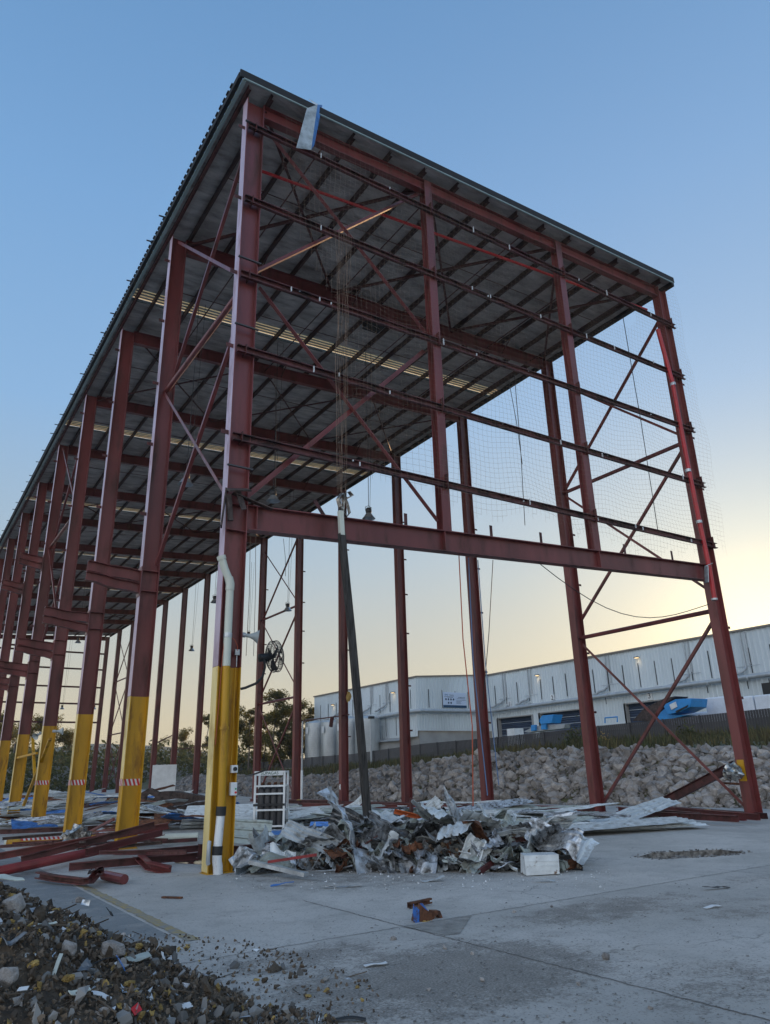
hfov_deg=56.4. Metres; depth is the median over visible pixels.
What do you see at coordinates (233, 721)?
electrical conduit
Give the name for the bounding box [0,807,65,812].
scattered sheet
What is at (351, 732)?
silver tank
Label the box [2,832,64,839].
fallen thin bar
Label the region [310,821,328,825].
crumpled cladding
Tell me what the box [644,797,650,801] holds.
broken concrete chunk
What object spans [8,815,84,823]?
scattered sheet
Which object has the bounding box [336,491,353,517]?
foil streamer
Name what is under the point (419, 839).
silver shards
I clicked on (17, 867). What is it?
fallen red pipe
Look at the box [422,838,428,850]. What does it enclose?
crumpled cladding
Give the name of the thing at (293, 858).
red channel
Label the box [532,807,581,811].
stacked red channel
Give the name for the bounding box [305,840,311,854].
crumpled cladding
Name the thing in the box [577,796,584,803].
broken concrete chunk
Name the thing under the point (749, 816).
stacked red channel
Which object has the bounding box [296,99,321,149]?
torn flashing
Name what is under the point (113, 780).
grey boundary fence
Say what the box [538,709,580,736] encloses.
roller door
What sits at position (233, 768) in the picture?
isolator switch
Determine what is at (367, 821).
crumpled cladding
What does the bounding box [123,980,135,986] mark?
wool tuft
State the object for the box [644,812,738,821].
stacked red channel
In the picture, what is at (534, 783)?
broken concrete chunk
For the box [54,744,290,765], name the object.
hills
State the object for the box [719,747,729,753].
broken concrete chunk
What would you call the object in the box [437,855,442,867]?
bent bar
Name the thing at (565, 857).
bent bar
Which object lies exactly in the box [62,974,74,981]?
wool tuft
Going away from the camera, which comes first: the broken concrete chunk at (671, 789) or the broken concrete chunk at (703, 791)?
the broken concrete chunk at (703, 791)
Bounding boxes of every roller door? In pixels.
[497,714,533,743]
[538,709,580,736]
[623,698,687,727]
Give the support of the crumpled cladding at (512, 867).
on the ground at (208, 909)
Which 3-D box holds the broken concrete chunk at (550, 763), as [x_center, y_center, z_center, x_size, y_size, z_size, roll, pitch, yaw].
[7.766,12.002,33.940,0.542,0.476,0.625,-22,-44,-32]
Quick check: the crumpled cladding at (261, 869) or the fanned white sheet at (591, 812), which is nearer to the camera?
the crumpled cladding at (261, 869)
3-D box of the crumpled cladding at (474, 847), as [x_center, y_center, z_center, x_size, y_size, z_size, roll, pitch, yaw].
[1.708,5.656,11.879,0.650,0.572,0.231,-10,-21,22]
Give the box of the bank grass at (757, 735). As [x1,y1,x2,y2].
[203,722,769,777]
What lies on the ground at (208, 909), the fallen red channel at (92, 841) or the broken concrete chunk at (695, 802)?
the fallen red channel at (92, 841)
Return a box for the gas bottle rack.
[253,771,288,828]
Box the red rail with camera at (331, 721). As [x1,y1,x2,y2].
[303,714,348,726]
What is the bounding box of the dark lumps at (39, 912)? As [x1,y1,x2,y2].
[11,887,332,1023]
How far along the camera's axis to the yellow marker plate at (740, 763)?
21.45 m
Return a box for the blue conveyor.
[524,715,569,732]
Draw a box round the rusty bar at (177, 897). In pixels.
[161,896,182,898]
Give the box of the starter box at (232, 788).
[229,782,236,795]
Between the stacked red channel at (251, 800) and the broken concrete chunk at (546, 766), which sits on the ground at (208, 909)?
the stacked red channel at (251, 800)
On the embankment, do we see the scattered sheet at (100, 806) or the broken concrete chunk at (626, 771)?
the broken concrete chunk at (626, 771)
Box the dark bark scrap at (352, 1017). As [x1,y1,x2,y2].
[332,1016,365,1021]
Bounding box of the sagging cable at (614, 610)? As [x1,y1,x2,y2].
[539,563,708,617]
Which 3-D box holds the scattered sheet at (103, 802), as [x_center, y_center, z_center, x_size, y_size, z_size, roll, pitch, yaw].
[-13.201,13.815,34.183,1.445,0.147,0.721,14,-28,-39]
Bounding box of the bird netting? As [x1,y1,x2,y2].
[282,116,726,554]
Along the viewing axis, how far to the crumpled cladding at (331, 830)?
13.05 m
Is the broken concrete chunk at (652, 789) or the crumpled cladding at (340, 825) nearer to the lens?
the crumpled cladding at (340, 825)
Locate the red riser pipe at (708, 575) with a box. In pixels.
[656,329,717,600]
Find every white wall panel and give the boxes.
[180,809,289,827]
[180,821,203,824]
[181,803,289,821]
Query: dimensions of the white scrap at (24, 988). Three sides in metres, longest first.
0.053 x 0.031 x 0.018 m
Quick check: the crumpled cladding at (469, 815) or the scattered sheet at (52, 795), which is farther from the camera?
the scattered sheet at (52, 795)
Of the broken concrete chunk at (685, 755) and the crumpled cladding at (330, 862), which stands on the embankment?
the broken concrete chunk at (685, 755)
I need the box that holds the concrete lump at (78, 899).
[75,896,84,902]
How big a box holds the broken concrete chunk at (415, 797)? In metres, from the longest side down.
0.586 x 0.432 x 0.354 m
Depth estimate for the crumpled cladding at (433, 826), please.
12.73 m
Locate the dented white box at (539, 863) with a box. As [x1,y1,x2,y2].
[520,852,559,875]
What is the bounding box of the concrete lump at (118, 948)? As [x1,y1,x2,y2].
[100,940,124,959]
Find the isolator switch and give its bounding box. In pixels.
[230,765,237,772]
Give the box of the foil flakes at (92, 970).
[0,890,351,1023]
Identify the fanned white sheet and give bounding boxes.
[461,805,578,811]
[582,811,600,812]
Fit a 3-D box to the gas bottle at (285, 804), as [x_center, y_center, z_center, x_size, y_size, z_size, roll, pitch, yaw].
[-3.176,9.017,22.191,0.224,1.281,0.230,-2,-20,1]
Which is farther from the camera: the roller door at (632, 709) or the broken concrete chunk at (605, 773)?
the roller door at (632, 709)
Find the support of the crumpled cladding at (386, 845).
on the scrap heap core
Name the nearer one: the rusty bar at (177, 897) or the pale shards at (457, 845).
the rusty bar at (177, 897)
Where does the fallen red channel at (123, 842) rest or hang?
on the ground at (208, 909)
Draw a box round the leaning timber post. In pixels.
[337,510,370,817]
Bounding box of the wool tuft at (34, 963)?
[27,960,39,968]
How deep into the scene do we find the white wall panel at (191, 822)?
22.61 m
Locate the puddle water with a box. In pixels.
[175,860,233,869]
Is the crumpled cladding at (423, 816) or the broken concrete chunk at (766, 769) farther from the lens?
the broken concrete chunk at (766, 769)
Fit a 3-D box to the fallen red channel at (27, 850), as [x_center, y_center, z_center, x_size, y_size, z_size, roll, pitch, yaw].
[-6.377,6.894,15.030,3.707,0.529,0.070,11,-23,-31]
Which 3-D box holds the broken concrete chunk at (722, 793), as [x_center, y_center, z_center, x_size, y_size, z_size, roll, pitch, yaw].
[12.623,10.488,26.681,0.646,0.396,0.550,21,-48,-18]
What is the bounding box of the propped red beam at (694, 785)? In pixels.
[663,761,734,799]
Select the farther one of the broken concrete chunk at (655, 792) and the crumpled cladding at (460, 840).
the broken concrete chunk at (655, 792)
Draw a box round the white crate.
[507,728,524,743]
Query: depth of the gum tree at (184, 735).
124.37 m
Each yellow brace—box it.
[14,752,37,758]
[22,738,51,805]
[31,738,35,779]
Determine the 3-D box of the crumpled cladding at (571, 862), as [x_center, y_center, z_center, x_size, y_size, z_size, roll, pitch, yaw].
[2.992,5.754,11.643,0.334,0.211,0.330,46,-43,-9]
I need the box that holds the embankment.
[142,717,769,807]
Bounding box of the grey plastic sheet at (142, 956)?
[125,952,151,961]
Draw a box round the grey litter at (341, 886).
[323,884,361,887]
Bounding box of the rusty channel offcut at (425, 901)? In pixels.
[407,898,431,907]
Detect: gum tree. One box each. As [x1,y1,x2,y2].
[0,710,18,753]
[9,723,41,760]
[29,713,64,764]
[53,728,74,764]
[145,735,171,763]
[177,727,193,763]
[200,713,209,762]
[237,706,247,765]
[238,708,264,769]
[252,713,272,762]
[262,688,292,767]
[277,698,312,758]
[301,704,313,755]
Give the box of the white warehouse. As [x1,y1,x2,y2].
[313,624,769,759]
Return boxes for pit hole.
[639,850,740,858]
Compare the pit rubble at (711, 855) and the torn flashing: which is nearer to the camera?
the pit rubble at (711, 855)
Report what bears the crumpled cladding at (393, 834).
on the crumpled cladding at (378, 840)
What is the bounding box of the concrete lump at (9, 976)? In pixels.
[0,967,18,990]
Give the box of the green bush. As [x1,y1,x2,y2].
[555,715,597,746]
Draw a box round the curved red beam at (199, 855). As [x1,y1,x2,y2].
[196,841,274,858]
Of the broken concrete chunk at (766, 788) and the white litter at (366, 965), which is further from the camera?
the broken concrete chunk at (766, 788)
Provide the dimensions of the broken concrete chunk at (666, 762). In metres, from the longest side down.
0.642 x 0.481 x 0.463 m
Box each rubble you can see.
[175,742,769,808]
[630,848,750,859]
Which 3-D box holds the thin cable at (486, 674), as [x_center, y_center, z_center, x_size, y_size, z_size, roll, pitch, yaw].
[2.483,3.771,17.467,0.173,5.377,0.072,11,-23,-32]
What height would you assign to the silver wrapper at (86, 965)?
0.060 m
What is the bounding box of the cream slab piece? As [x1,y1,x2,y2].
[0,874,24,880]
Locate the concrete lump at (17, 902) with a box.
[2,892,25,914]
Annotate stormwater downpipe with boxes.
[212,555,234,874]
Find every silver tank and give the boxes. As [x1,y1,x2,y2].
[305,719,327,766]
[321,717,338,764]
[336,715,354,763]
[355,713,379,761]
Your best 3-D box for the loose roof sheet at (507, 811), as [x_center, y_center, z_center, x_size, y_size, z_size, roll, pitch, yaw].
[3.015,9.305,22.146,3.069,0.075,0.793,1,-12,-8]
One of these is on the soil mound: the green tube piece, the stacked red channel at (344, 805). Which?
the green tube piece
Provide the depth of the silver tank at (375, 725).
90.17 m
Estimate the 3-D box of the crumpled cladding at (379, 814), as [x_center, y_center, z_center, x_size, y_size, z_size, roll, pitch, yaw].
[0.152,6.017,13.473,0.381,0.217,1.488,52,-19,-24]
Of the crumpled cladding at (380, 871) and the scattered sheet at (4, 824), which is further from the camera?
the scattered sheet at (4, 824)
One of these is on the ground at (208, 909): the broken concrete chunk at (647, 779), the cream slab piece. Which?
the cream slab piece
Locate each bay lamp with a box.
[60,631,73,708]
[75,585,87,642]
[178,305,205,486]
[189,571,199,650]
[210,513,219,602]
[248,562,253,633]
[266,344,283,503]
[283,492,293,611]
[362,352,374,519]
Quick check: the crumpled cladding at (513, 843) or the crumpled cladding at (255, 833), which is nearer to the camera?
the crumpled cladding at (513, 843)
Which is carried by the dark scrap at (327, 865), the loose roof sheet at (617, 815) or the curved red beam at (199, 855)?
the curved red beam at (199, 855)
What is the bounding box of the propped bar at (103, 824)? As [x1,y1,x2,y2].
[89,818,114,831]
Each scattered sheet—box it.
[0,799,32,806]
[0,799,61,807]
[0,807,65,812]
[0,813,30,816]
[0,814,18,818]
[0,823,11,826]
[4,804,56,810]
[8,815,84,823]
[11,819,57,828]
[22,795,61,800]
[23,797,91,808]
[37,811,102,824]
[46,809,64,813]
[47,803,65,810]
[48,793,86,800]
[48,800,91,806]
[49,790,61,793]
[50,814,109,827]
[53,788,104,798]
[56,814,116,824]
[85,802,117,810]
[89,801,117,804]
[93,811,116,814]
[94,795,117,796]
[94,818,173,832]
[98,824,172,832]
[114,798,173,807]
[114,810,154,812]
[139,813,154,816]
[140,799,186,803]
[140,800,165,809]
[141,804,181,812]
[142,806,169,813]
[154,813,181,820]
[155,784,174,790]
[161,813,198,819]
[168,821,180,825]
[174,794,244,807]
[180,815,203,816]
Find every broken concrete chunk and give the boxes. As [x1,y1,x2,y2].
[388,781,395,789]
[389,769,396,776]
[389,792,397,801]
[413,795,420,799]
[414,789,422,794]
[415,772,421,778]
[435,785,444,794]
[440,775,451,781]
[444,780,454,788]
[450,770,457,776]
[453,788,461,798]
[455,774,467,781]
[465,786,474,795]
[468,755,476,763]
[474,782,479,789]
[494,790,499,799]
[495,779,505,784]
[500,792,511,799]
[505,771,516,779]
[508,784,518,789]
[517,789,527,796]
[519,768,524,774]
[519,784,528,791]
[521,766,529,774]
[524,776,533,782]
[529,763,540,771]
[531,780,541,788]
[537,773,548,781]
[538,747,545,753]
[540,754,549,762]
[542,778,553,783]
[543,760,553,766]
[543,764,551,769]
[543,785,550,792]
[547,791,558,797]
[550,780,557,790]
[550,797,560,803]
[556,791,565,799]
[557,783,565,789]
[558,776,566,782]
[561,755,568,762]
[561,785,568,792]
[566,746,573,752]
[567,758,573,765]
[571,747,580,753]
[573,762,581,768]
[573,776,585,783]
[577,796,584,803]
[578,768,585,777]
[579,782,586,788]
[582,788,588,798]
[602,770,611,777]
[604,780,611,787]
[608,757,621,762]
[609,778,621,790]
[612,758,621,768]
[613,764,622,771]
[619,778,626,788]
[621,794,630,802]
[624,766,630,774]
[624,779,632,785]
[626,784,633,791]
[626,791,638,796]
[628,766,634,773]
[629,797,639,805]
[630,762,641,766]
[632,756,641,762]
[633,743,642,750]
[634,765,644,770]
[636,800,643,804]
[640,749,651,756]
[641,773,654,784]
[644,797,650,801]
[648,786,658,793]
[649,790,660,796]
[650,754,661,760]
[651,793,664,799]
[655,772,666,779]
[655,776,665,780]
[656,751,665,756]
[656,779,669,792]
[657,748,667,751]
[657,766,667,771]
[658,757,675,764]
[659,759,673,766]
[666,774,673,780]
[666,780,674,785]
[668,753,678,760]
[669,748,677,755]
[669,787,677,792]
[671,766,685,771]
[673,776,681,783]
[673,780,682,788]
[674,743,687,749]
[674,772,683,777]
[675,753,691,762]
[678,797,688,803]
[680,759,689,765]
[685,769,697,779]
[686,761,693,766]
[687,794,694,801]
[690,798,701,806]
[694,755,712,766]
[695,792,701,801]
[701,765,716,772]
[701,788,713,796]
[702,796,715,805]
[709,747,717,754]
[709,786,717,795]
[713,782,722,788]
[717,788,732,799]
[718,745,730,750]
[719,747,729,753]
[720,797,730,804]
[721,751,730,759]
[724,800,732,807]
[728,785,737,790]
[753,759,763,765]
[756,749,769,755]
[756,771,765,777]
[757,752,769,759]
[757,779,764,784]
[759,784,769,791]
[761,766,769,772]
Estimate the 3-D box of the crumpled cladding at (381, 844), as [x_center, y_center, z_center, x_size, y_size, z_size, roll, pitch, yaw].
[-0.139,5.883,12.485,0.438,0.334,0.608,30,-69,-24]
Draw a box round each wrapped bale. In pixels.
[706,696,726,720]
[742,696,756,716]
[754,694,769,716]
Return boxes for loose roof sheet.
[235,807,325,819]
[286,816,325,820]
[289,804,343,809]
[292,816,329,823]
[304,804,384,816]
[310,813,330,816]
[320,808,332,813]
[346,804,361,808]
[380,800,429,809]
[388,807,448,809]
[441,800,499,803]
[446,798,532,811]
[460,809,521,812]
[485,810,539,818]
[493,810,557,815]
[499,805,539,809]
[511,813,546,817]
[514,808,534,812]
[519,811,630,817]
[542,802,617,811]
[542,812,610,818]
[572,822,598,830]
[573,815,596,821]
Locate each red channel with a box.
[0,823,168,859]
[0,825,115,833]
[21,821,154,861]
[69,852,201,870]
[84,803,106,807]
[85,830,164,855]
[146,845,198,855]
[150,838,196,843]
[249,799,340,802]
[256,800,327,803]
[268,853,316,862]
[301,803,397,807]
[340,801,457,806]
[345,802,446,806]
[457,803,602,810]
[461,804,594,811]
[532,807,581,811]
[622,807,700,813]
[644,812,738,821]
[663,807,760,819]
[670,806,767,818]
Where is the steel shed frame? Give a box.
[0,69,762,874]
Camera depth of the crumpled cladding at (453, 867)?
11.90 m
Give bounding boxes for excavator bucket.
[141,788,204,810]
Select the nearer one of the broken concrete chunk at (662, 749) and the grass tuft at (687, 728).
the broken concrete chunk at (662, 749)
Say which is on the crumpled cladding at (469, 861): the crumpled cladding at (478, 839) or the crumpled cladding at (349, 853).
the crumpled cladding at (478, 839)
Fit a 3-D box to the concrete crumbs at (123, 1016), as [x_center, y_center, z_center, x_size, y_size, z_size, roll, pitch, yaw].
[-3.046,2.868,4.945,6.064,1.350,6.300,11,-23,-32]
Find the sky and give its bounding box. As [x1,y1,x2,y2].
[0,0,769,759]
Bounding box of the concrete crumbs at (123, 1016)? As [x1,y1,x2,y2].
[0,889,373,1023]
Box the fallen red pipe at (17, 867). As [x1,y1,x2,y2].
[0,849,117,874]
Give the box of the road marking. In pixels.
[76,884,198,940]
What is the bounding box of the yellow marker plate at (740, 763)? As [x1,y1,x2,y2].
[736,760,746,780]
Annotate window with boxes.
[761,682,769,694]
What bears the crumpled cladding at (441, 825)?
on the crumpled cladding at (379, 814)
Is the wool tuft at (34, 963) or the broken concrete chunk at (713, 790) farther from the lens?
the broken concrete chunk at (713, 790)
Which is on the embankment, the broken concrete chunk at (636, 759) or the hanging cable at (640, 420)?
the broken concrete chunk at (636, 759)
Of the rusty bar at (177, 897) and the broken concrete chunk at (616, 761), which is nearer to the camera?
the rusty bar at (177, 897)
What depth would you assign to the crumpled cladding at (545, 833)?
11.73 m
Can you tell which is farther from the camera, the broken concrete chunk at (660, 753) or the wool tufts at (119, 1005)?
the broken concrete chunk at (660, 753)
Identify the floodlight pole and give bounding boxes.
[368,716,374,761]
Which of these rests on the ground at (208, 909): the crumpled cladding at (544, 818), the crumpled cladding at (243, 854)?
the crumpled cladding at (243, 854)
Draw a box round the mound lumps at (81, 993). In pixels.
[74,953,290,1023]
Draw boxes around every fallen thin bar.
[0,841,53,847]
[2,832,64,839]
[12,840,56,843]
[92,829,114,832]
[97,840,149,843]
[98,850,186,854]
[112,838,167,840]
[115,841,161,848]
[132,851,185,854]
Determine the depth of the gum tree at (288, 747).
106.35 m
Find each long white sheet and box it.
[583,828,663,832]
[600,822,709,830]
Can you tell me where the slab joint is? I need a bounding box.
[186,865,768,1019]
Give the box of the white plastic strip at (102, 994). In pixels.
[91,991,111,1000]
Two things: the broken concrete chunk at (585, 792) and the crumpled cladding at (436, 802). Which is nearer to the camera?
the crumpled cladding at (436, 802)
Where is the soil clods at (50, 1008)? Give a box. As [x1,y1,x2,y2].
[0,881,378,1023]
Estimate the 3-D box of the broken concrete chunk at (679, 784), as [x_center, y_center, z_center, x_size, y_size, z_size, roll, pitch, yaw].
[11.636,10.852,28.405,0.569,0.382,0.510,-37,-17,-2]
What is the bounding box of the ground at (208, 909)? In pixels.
[0,789,769,1023]
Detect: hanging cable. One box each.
[246,536,250,652]
[253,534,255,655]
[275,387,275,479]
[482,562,492,708]
[509,382,522,463]
[514,373,524,522]
[622,315,657,528]
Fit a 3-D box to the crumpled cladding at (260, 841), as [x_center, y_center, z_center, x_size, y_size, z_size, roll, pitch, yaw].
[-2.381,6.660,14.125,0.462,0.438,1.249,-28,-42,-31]
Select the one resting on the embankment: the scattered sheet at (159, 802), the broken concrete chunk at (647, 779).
the broken concrete chunk at (647, 779)
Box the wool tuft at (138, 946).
[135,943,142,949]
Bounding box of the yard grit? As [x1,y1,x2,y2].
[54,866,767,1023]
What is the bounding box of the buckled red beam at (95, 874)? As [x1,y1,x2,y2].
[34,866,103,884]
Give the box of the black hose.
[245,765,268,776]
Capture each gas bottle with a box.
[257,783,264,819]
[264,782,270,819]
[270,782,276,827]
[276,782,282,827]
[282,782,285,823]
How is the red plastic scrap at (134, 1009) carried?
on the soil mound
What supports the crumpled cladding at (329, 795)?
on the scrap heap core
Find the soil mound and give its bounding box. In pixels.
[0,890,297,1023]
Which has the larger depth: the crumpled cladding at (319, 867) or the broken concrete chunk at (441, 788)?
the broken concrete chunk at (441, 788)
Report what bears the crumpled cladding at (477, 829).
on the scrap heap core
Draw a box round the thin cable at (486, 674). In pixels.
[477,560,498,784]
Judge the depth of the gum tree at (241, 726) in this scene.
111.00 m
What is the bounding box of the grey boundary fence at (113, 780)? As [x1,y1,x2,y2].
[5,763,206,791]
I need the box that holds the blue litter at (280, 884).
[270,881,293,886]
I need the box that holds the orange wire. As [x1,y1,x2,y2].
[215,638,237,744]
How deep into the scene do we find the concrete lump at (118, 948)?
4.84 m
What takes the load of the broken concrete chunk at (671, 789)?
on the embankment
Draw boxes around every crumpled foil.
[61,823,92,849]
[722,761,744,780]
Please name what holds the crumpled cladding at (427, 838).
on the scrap heap core
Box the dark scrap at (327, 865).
[271,826,582,871]
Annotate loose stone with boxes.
[601,952,609,959]
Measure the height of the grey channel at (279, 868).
0.180 m
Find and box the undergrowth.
[3,736,304,793]
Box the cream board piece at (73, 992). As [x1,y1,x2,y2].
[68,985,90,995]
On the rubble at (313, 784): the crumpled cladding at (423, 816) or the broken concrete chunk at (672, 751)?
the broken concrete chunk at (672, 751)
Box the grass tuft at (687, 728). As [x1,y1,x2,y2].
[675,719,701,737]
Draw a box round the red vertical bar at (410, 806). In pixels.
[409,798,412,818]
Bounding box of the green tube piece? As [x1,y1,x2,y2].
[52,953,62,974]
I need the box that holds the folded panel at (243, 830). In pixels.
[234,818,272,843]
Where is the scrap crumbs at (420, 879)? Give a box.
[229,867,610,889]
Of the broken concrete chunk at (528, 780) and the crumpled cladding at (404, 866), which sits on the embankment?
the broken concrete chunk at (528, 780)
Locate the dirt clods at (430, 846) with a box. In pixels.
[265,826,581,869]
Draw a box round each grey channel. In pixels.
[235,854,263,874]
[248,860,308,876]
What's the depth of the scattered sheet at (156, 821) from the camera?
22.26 m
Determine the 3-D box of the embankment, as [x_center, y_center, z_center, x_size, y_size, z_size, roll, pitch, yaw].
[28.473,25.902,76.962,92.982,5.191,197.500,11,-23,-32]
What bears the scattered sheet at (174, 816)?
on the ground at (208, 909)
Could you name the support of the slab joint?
on the ground at (208, 909)
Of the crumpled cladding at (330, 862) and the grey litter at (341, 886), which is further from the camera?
the crumpled cladding at (330, 862)
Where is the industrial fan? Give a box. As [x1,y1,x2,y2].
[240,640,283,689]
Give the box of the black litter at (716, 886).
[702,886,730,887]
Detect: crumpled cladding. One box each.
[228,846,260,870]
[246,852,299,872]
[248,824,269,853]
[248,858,265,871]
[252,828,281,840]
[261,843,303,854]
[269,832,281,844]
[270,842,295,866]
[271,830,281,834]
[274,823,302,842]
[280,819,348,860]
[282,837,287,851]
[282,848,304,868]
[288,840,302,851]
[293,835,340,848]
[298,854,314,870]
[303,847,323,865]
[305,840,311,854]
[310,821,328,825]
[311,853,325,867]
[312,865,330,869]
[317,786,355,862]
[319,823,346,839]
[323,840,358,859]
[323,843,336,851]
[324,851,335,871]
[328,806,364,825]
[332,809,405,838]
[335,858,348,872]
[336,819,399,845]
[337,838,350,846]
[341,848,355,869]
[343,824,367,834]
[344,821,348,846]
[345,795,361,806]
[349,820,365,829]
[353,846,371,873]
[354,810,413,814]
[354,831,362,842]
[355,835,385,842]
[356,827,366,849]
[358,836,376,856]
[359,816,375,825]
[359,824,390,849]
[362,840,395,855]
[365,861,382,870]
[368,811,434,847]
[371,809,387,820]
[371,839,394,858]
[371,855,384,867]
[372,838,404,844]
[373,809,403,819]
[374,861,386,872]
[379,848,399,870]
[380,862,395,872]
[382,842,407,859]
[388,831,398,842]
[389,851,394,869]
[390,815,405,822]
[392,821,405,826]
[392,838,402,847]
[396,818,418,829]
[398,851,416,872]
[399,837,419,843]
[401,841,426,854]
[405,821,439,832]
[406,819,423,832]
[406,845,432,859]
[409,816,434,842]
[409,854,428,873]
[411,799,456,824]
[413,836,462,849]
[414,809,452,822]
[415,855,437,873]
[417,826,466,842]
[420,821,448,842]
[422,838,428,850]
[425,795,442,808]
[427,844,443,856]
[436,820,494,840]
[436,853,458,870]
[436,856,447,871]
[442,837,488,855]
[442,856,461,866]
[443,850,473,867]
[444,787,464,840]
[446,857,486,864]
[449,840,486,863]
[453,833,491,862]
[456,836,464,845]
[459,809,500,826]
[461,855,489,872]
[462,813,528,824]
[462,820,497,857]
[466,813,497,835]
[471,841,507,871]
[477,802,508,841]
[479,828,507,850]
[482,859,519,869]
[487,846,518,862]
[491,842,512,858]
[492,846,515,860]
[492,856,517,871]
[493,807,508,818]
[497,814,577,839]
[497,821,532,836]
[497,862,520,870]
[499,812,535,852]
[509,841,527,848]
[523,815,546,822]
[524,817,583,860]
[526,827,540,850]
[530,823,564,851]
[547,812,575,824]
[559,860,568,871]
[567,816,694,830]
[567,859,580,869]
[569,836,598,864]
[590,797,680,821]
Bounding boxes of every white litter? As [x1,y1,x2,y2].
[364,961,386,966]
[420,875,444,881]
[703,904,720,908]
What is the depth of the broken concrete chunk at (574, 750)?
34.08 m
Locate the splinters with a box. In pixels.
[0,886,366,1023]
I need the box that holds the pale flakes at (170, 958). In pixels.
[0,892,319,1022]
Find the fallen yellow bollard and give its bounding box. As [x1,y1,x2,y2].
[4,835,94,844]
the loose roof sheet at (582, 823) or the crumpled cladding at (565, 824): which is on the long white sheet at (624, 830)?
the loose roof sheet at (582, 823)
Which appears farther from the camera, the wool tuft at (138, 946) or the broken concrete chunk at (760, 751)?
the broken concrete chunk at (760, 751)
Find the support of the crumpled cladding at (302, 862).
on the scrap heap core
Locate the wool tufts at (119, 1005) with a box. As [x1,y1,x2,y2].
[0,882,368,1023]
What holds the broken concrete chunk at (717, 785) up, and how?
on the embankment
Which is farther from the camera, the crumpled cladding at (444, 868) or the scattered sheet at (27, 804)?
the scattered sheet at (27, 804)
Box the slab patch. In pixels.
[405,915,471,934]
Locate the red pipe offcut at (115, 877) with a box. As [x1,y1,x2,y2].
[100,870,128,884]
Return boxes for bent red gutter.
[135,854,171,872]
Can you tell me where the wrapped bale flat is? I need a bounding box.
[674,712,707,724]
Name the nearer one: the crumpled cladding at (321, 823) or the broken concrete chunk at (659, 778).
the crumpled cladding at (321, 823)
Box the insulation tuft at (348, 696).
[346,691,350,701]
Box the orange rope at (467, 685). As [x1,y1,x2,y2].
[458,556,473,805]
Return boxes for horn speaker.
[32,732,41,739]
[52,727,63,734]
[243,630,259,643]
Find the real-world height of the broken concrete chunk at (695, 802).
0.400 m
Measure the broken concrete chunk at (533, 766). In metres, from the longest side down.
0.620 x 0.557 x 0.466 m
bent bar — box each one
[316,865,352,870]
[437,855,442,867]
[478,858,516,873]
[512,837,567,850]
[559,855,576,859]
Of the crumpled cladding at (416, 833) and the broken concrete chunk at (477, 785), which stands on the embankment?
the broken concrete chunk at (477, 785)
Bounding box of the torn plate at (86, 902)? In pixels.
[81,899,89,905]
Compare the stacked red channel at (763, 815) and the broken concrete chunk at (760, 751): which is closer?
the stacked red channel at (763, 815)
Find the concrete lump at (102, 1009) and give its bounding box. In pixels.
[95,1007,109,1016]
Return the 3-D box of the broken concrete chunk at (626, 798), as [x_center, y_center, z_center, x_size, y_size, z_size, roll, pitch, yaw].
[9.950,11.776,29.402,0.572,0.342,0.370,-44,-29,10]
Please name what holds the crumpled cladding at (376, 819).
on the scrap heap core
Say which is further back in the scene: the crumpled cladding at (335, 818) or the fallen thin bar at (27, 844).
the fallen thin bar at (27, 844)
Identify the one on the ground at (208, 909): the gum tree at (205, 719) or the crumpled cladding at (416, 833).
the gum tree at (205, 719)
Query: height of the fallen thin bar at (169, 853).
0.340 m
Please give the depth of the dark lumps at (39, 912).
4.95 m
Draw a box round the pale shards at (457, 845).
[315,827,518,861]
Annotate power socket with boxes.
[234,649,239,666]
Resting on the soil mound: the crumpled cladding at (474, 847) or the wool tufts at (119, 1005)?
the wool tufts at (119, 1005)
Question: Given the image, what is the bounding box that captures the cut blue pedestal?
[411,903,442,922]
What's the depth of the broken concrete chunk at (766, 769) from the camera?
26.60 m
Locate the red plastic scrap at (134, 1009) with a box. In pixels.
[131,1002,141,1015]
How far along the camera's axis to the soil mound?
4.23 m
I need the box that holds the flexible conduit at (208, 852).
[206,841,210,865]
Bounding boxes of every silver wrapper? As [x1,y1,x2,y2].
[1,931,26,945]
[77,958,92,971]
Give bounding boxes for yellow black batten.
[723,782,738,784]
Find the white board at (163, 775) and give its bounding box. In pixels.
[151,764,176,791]
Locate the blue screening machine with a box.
[633,696,707,720]
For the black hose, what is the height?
0.323 m
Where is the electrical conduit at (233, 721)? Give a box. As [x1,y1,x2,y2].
[230,667,235,781]
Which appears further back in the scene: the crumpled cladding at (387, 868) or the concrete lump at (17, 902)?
the crumpled cladding at (387, 868)
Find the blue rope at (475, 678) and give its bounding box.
[468,558,487,795]
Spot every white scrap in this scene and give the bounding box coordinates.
[17,986,28,991]
[182,1002,192,1008]
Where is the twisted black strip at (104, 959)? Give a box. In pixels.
[92,957,119,964]
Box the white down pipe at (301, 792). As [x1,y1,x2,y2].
[300,721,302,798]
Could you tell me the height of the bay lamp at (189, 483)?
7.196 m
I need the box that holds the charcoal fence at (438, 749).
[240,708,769,772]
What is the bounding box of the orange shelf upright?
[394,809,421,818]
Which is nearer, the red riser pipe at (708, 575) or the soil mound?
the soil mound
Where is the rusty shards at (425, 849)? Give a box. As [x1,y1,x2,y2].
[297,832,521,868]
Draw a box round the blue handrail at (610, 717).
[604,716,617,722]
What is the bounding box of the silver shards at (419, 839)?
[253,820,584,870]
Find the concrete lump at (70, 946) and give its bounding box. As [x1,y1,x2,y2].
[62,940,76,957]

